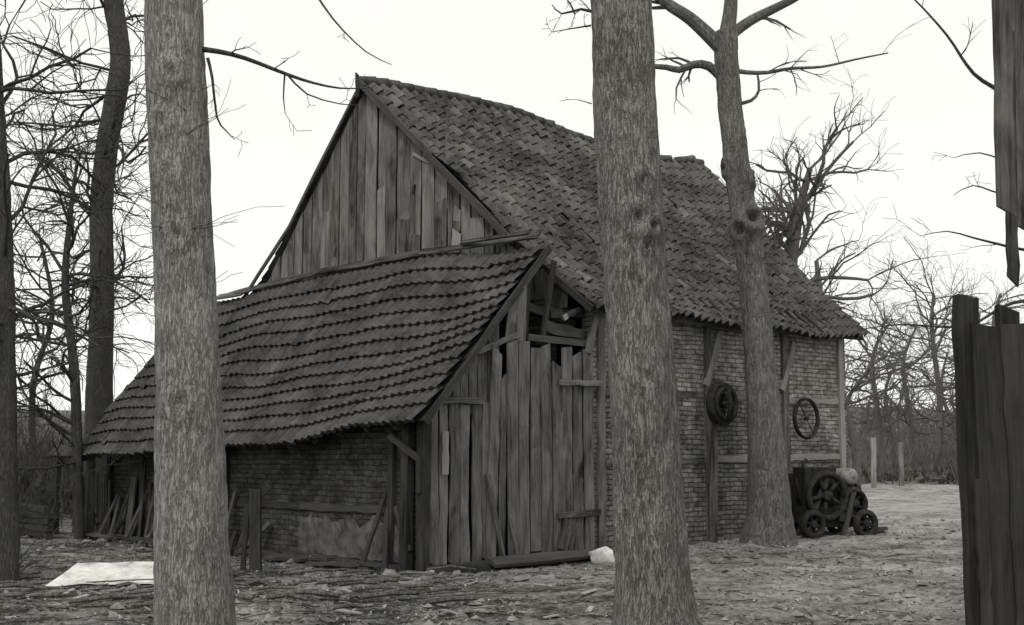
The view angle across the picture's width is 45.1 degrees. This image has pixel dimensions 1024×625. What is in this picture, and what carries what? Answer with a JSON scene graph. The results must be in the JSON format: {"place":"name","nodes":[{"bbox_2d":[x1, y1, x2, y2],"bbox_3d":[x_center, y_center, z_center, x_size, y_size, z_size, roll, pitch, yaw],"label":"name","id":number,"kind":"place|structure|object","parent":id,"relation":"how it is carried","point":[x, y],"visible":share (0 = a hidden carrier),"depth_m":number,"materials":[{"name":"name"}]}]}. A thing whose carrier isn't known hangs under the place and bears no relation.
{"place":"outdoors","nodes":[
{"label":"outdoors","id":0,"kind":"place"},
{"bbox_2d":[0,470,965,624],"bbox_3d":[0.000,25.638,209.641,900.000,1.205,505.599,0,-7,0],"label":"ground","id":1,"kind":"structure","parent":0,"point":[933,503],"depth_m":15.36,"materials":[{"name":"grey soil"}]},
{"bbox_2d":[19,536,45,571],"bbox_3d":[-6.783,3.139,16.650,1.354,1.026,1.234,-5,-8,35],"label":"shrub","id":2,"kind":"object","parent":1,"relation":"on","point":[21,556],"visible":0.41,"depth_m":16.75,"materials":[{"name":"black plant"}]},
{"bbox_2d":[19,503,54,537],"bbox_3d":[-9.556,4.127,24.516,0.303,0.618,2.126,6,-9,-43],"label":"plank pile","id":3,"kind":"object","parent":1,"relation":"on","point":[37,530],"visible":0.77,"depth_m":24.06,"materials":[{"name":"grey wood"}]},
{"bbox_2d":[17,402,72,505],"bbox_3d":[-11.268,3.323,27.326,4.657,3.034,3.198,0,-7,0],"label":"shrub","id":4,"kind":"object","parent":1,"relation":"on","point":[34,472],"visible":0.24,"depth_m":26.97,"materials":[{"name":"black plant"}]},
{"bbox_2d":[17,419,83,525],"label":"undergrowth","id":5,"kind":"object","parent":1,"relation":"on","point":[68,495],"visible":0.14,"depth_m":28.86,"materials":[{"name":"grey plant"}]},
{"bbox_2d":[18,388,105,531],"bbox_3d":[-9.336,2.960,24.440,3.909,3.167,3.989,6,-9,-42],"label":"shrub","id":6,"kind":"object","parent":1,"relation":"on","point":[36,470],"visible":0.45,"depth_m":24.56,"materials":[{"name":"black plant"}]},
{"bbox_2d":[19,457,110,553],"bbox_3d":[-7.751,2.966,19.142,2.977,1.796,2.260,3,-7,-21],"label":"shrub","id":7,"kind":"object","parent":1,"relation":"on","point":[44,513],"visible":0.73,"depth_m":19.66,"materials":[{"name":"black plant"}]},
{"bbox_2d":[17,343,117,502],"bbox_3d":[-12.953,2.941,30.929,6.090,4.449,4.754,6,-9,-40],"label":"shrub","id":8,"kind":"object","parent":1,"relation":"on","point":[40,448],"visible":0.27,"depth_m":32.04,"materials":[{"name":"black plant"}]},
{"bbox_2d":[24,378,122,491],"bbox_3d":[-10.133,3.337,30.061,3.396,3.570,3.855,4,-8,-29],"label":"shrub","id":9,"kind":"object","parent":1,"relation":"on","point":[61,424],"visible":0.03,"depth_m":29.41,"materials":[{"name":"black plant"}]},
{"bbox_2d":[17,418,132,522],"bbox_3d":[-8.565,2.970,21.513,3.600,2.432,2.890,0,-7,0],"label":"shrub","id":10,"kind":"object","parent":1,"relation":"on","point":[22,462],"visible":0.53,"depth_m":21.91,"materials":[{"name":"black plant"}]},
{"bbox_2d":[13,178,154,465],"bbox_3d":[-13.203,0.625,34.038,8.134,10.105,8.404,-5,-8,34],"label":"bare tree","id":11,"kind":"object","parent":1,"relation":"on","point":[56,339],"visible":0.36,"depth_m":34.21,"materials":[{"name":"black plant"}]},
{"bbox_2d":[45,561,153,585],"bbox_3d":[-4.645,3.233,15.274,1.950,0.232,0.906,0,-7,0],"label":"white board","id":12,"kind":"object","parent":1,"relation":"on","point":[79,573],"visible":0.68,"depth_m":15.25,"materials":[{"name":"white wood"}]},
{"bbox_2d":[0,0,208,509],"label":"bare tree","id":13,"kind":"object","parent":1,"relation":"on","point":[100,378],"visible":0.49,"depth_m":27.28,"materials":[{"name":"black plant"}]},
{"bbox_2d":[0,0,215,580],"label":"bare tree","id":14,"kind":"object","parent":1,"relation":"on","point":[9,529],"visible":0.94,"depth_m":16.10,"materials":[{"name":"black plant"}]},
{"bbox_2d":[8,4,241,543],"bbox_3d":[-8.448,-0.423,23.853,6.967,10.064,4.769,0,-7,0],"label":"bare tree","id":15,"kind":"object","parent":1,"relation":"on","point":[75,434],"visible":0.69,"depth_m":23.73,"materials":[{"name":"black plant"}]},
{"bbox_2d":[108,0,391,624],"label":"bare tree","id":16,"kind":"object","parent":1,"relation":"on","point":[193,577],"visible":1,"depth_m":9.47,"materials":[{"name":"grey plant"}]},
{"bbox_2d":[240,481,270,570],"bbox_3d":[-3.606,3.061,17.100,0.524,1.431,0.209,-4,-8,30],"label":"wooden post","id":17,"kind":"object","parent":1,"relation":"on","point":[252,522],"visible":0.89,"depth_m":17.04,"materials":[{"name":"grey wood"}]},
{"bbox_2d":[0,565,514,608],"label":"fallen branches","id":18,"kind":"object","parent":1,"relation":"on","point":[372,581],"visible":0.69,"depth_m":14.52,"materials":[{"name":"wood"}]},
{"bbox_2d":[303,573,310,578],"bbox_3d":[-2.712,3.490,16.305,0.107,0.094,0.080,0,-7,0],"label":"stone","id":19,"kind":"object","parent":1,"relation":"on","point":[306,575],"visible":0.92,"depth_m":16.28,"materials":[{"name":"grey stone"}]},
{"bbox_2d":[335,571,343,577],"bbox_3d":[-2.281,3.477,16.304,0.115,0.109,0.110,4,-8,-30],"label":"stone","id":20,"kind":"object","parent":1,"relation":"on","point":[338,573],"visible":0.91,"depth_m":16.27,"materials":[{"name":"grey stone"}]},
{"bbox_2d":[382,569,395,574],"bbox_3d":[-1.627,3.473,16.314,0.200,0.165,0.171,0,-7,0],"label":"stone","id":21,"kind":"object","parent":1,"relation":"on","point":[389,571],"visible":0.56,"depth_m":16.26,"materials":[{"name":"grey stone"}]},
{"bbox_2d":[0,527,851,621],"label":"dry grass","id":22,"kind":"structure","parent":1,"relation":"on","point":[298,566],"depth_m":17.53,"materials":[{"name":"grey plant"}]},
{"bbox_2d":[428,569,434,574],"bbox_3d":[-1.069,3.445,16.308,0.094,0.082,0.091,0,-7,0],"label":"stone","id":23,"kind":"object","parent":1,"relation":"on","point":[431,572],"visible":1,"depth_m":16.28,"materials":[{"name":"grey stone"}]},
{"bbox_2d":[453,570,461,575],"bbox_3d":[-0.726,3.463,16.308,0.130,0.102,0.107,0,-7,0],"label":"stone","id":24,"kind":"object","parent":1,"relation":"on","point":[457,572],"visible":0.88,"depth_m":16.27,"materials":[{"name":"grey stone"}]},
{"bbox_2d":[47,72,869,572],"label":"old barn","id":25,"kind":"structure","parent":1,"relation":"on","point":[413,350],"depth_m":20.52,"materials":[{"name":"wood"}]},
{"bbox_2d":[706,382,738,424],"bbox_3d":[3.651,1.560,21.092,0.742,0.742,0.283,6,-9,-41],"label":"wagon wheel","id":26,"kind":"object","parent":25,"relation":"attached to","point":[714,403],"visible":1,"depth_m":21.00,"materials":[{"name":"wood"}]},
{"bbox_2d":[792,397,819,438],"bbox_3d":[5.438,1.957,22.764,0.774,0.774,0.100,6,-9,-41],"label":"wagon wheel","id":27,"kind":"object","parent":25,"relation":"attached to","point":[817,418],"visible":1,"depth_m":22.73,"materials":[{"name":"wood"}]},
{"bbox_2d":[0,544,962,618],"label":"wood scraps","id":28,"kind":"object","parent":1,"relation":"on","point":[351,611],"visible":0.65,"depth_m":14.17,"materials":[{"name":"wood"}]},
{"bbox_2d":[0,521,963,624],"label":"fallen leaves","id":29,"kind":"object","parent":1,"relation":"on","point":[810,576],"depth_m":14.21,"materials":[{"name":"grey plant"}]},
{"bbox_2d":[0,515,963,624],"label":"clods and pebbles","id":30,"kind":"object","parent":1,"relation":"on","point":[512,618],"visible":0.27,"depth_m":13.90,"materials":[{"name":"grey soil"}]},
{"bbox_2d":[17,391,955,467],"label":"distant woods","id":31,"kind":"object","parent":1,"relation":"on","point":[924,437],"visible":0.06,"depth_m":68.93,"materials":[{"name":"plant"}]},
{"bbox_2d":[588,546,614,563],"bbox_3d":[1.343,3.660,18.444,0.401,0.308,0.284,0,-7,0],"label":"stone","id":32,"kind":"object","parent":1,"relation":"on","point":[602,555],"visible":0.91,"depth_m":18.35,"materials":[{"name":"white stone"}]},
{"bbox_2d":[541,0,699,624],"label":"bare tree","id":33,"kind":"object","parent":1,"relation":"on","point":[653,584],"visible":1,"depth_m":11.12,"materials":[{"name":"grey plant"}]},
{"bbox_2d":[652,0,933,547],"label":"bare tree","id":34,"kind":"object","parent":1,"relation":"on","point":[769,520],"visible":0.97,"depth_m":20.72,"materials":[{"name":"grey plant"}]},
{"bbox_2d":[789,572,797,576],"bbox_3d":[3.728,3.480,16.305,0.114,0.088,0.085,0,-7,0],"label":"stone","id":35,"kind":"object","parent":1,"relation":"on","point":[793,574],"visible":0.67,"depth_m":16.28,"materials":[{"name":"grey stone"}]},
{"bbox_2d":[788,458,887,538],"bbox_3d":[5.646,3.273,21.795,1.746,1.378,1.100,2,-7,-16],"label":"stationary engine","id":36,"kind":"object","parent":1,"relation":"on","point":[824,498],"visible":0.92,"depth_m":21.38,"materials":[{"name":"metal"}]},
{"bbox_2d":[798,196,911,391],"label":"bare tree","id":37,"kind":"object","parent":1,"relation":"on","point":[816,264],"visible":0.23,"depth_m":42.24,"materials":[{"name":"plant"}]},
{"bbox_2d":[749,65,965,343],"bbox_3d":[8.908,-0.894,34.203,7.697,12.629,5.954,0,-7,0],"label":"bare tree","id":38,"kind":"object","parent":1,"relation":"on","point":[802,199],"visible":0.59,"depth_m":34.22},
{"bbox_2d":[870,438,876,487],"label":"fence post","id":39,"kind":"object","parent":1,"relation":"on","point":[873,461],"visible":0.89,"depth_m":43.62,"materials":[{"name":"grey wood"}]},
{"bbox_2d":[826,271,947,454],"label":"bare tree","id":40,"kind":"object","parent":1,"relation":"on","point":[878,420],"visible":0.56,"depth_m":51.81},
{"bbox_2d":[844,297,934,488],"bbox_3d":[11.173,2.794,40.044,5.603,6.399,4.684,4,-8,-34],"label":"bare tree","id":41,"kind":"object","parent":1,"relation":"on","point":[854,444],"visible":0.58,"depth_m":39.71,"materials":[{"name":"grey plant"}]},
{"bbox_2d":[898,442,903,485],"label":"fence post","id":42,"kind":"object","parent":1,"relation":"on","point":[901,460],"visible":0.89,"depth_m":45.60,"materials":[{"name":"grey wood"}]},
{"bbox_2d":[849,303,954,453],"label":"bare tree","id":43,"kind":"object","parent":1,"relation":"on","point":[890,419],"visible":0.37,"depth_m":59.66,"materials":[{"name":"plant"}]},
{"bbox_2d":[847,432,958,484],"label":"hedge","id":44,"kind":"object","parent":1,"relation":"on","point":[922,466],"visible":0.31,"depth_m":46.54,"materials":[{"name":"grey plant"}]},
{"bbox_2d":[847,293,980,449],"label":"bare tree","id":45,"kind":"object","parent":1,"relation":"on","point":[910,424],"visible":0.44,"depth_m":54.80,"materials":[{"name":"grey plant"}]},
{"bbox_2d":[831,0,1023,351],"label":"bare tree","id":46,"kind":"object","parent":1,"relation":"on","point":[983,81],"visible":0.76,"depth_m":13.19,"materials":[{"name":"black plant"}]},
{"bbox_2d":[854,230,1012,481],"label":"bare tree","id":47,"kind":"object","parent":1,"relation":"on","point":[940,427],"visible":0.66,"depth_m":50.10,"materials":[{"name":"grey plant"}]},
{"bbox_2d":[885,298,988,447],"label":"bare tree","id":48,"kind":"object","parent":1,"relation":"on","point":[953,424],"visible":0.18,"depth_m":61.92,"materials":[{"name":"grey plant"}]},
{"bbox_2d":[876,258,1023,432],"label":"bare tree","id":49,"kind":"object","parent":1,"relation":"on","point":[934,389],"visible":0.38,"depth_m":45.73,"materials":[{"name":"grey plant"}]},
{"bbox_2d":[940,274,1023,421],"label":"bare tree","id":50,"kind":"object","parent":1,"relation":"on","point":[1013,307],"visible":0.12,"depth_m":50.22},
{"bbox_2d":[951,294,1023,624],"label":"wooden fence","id":51,"kind":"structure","parent":1,"relation":"on","point":[989,381],"depth_m":6.09,"materials":[{"name":"grey wood"}]},
{"bbox_2d":[17,406,954,453],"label":"hill","id":52,"kind":"structure","parent":0,"point":[83,412],"depth_m":95.47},
{"bbox_2d":[0,0,1023,410],"label":"sky","id":53,"kind":"structure","parent":0,"point":[493,50],"materials":[{"name":"white"}]},
{"bbox_2d":[991,0,1023,286],"bbox_3d":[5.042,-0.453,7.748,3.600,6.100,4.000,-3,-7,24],"label":"wooden plank","id":54,"kind":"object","parent":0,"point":[1008,36],"depth_m":6.86,"materials":[{"name":"grey wood"}]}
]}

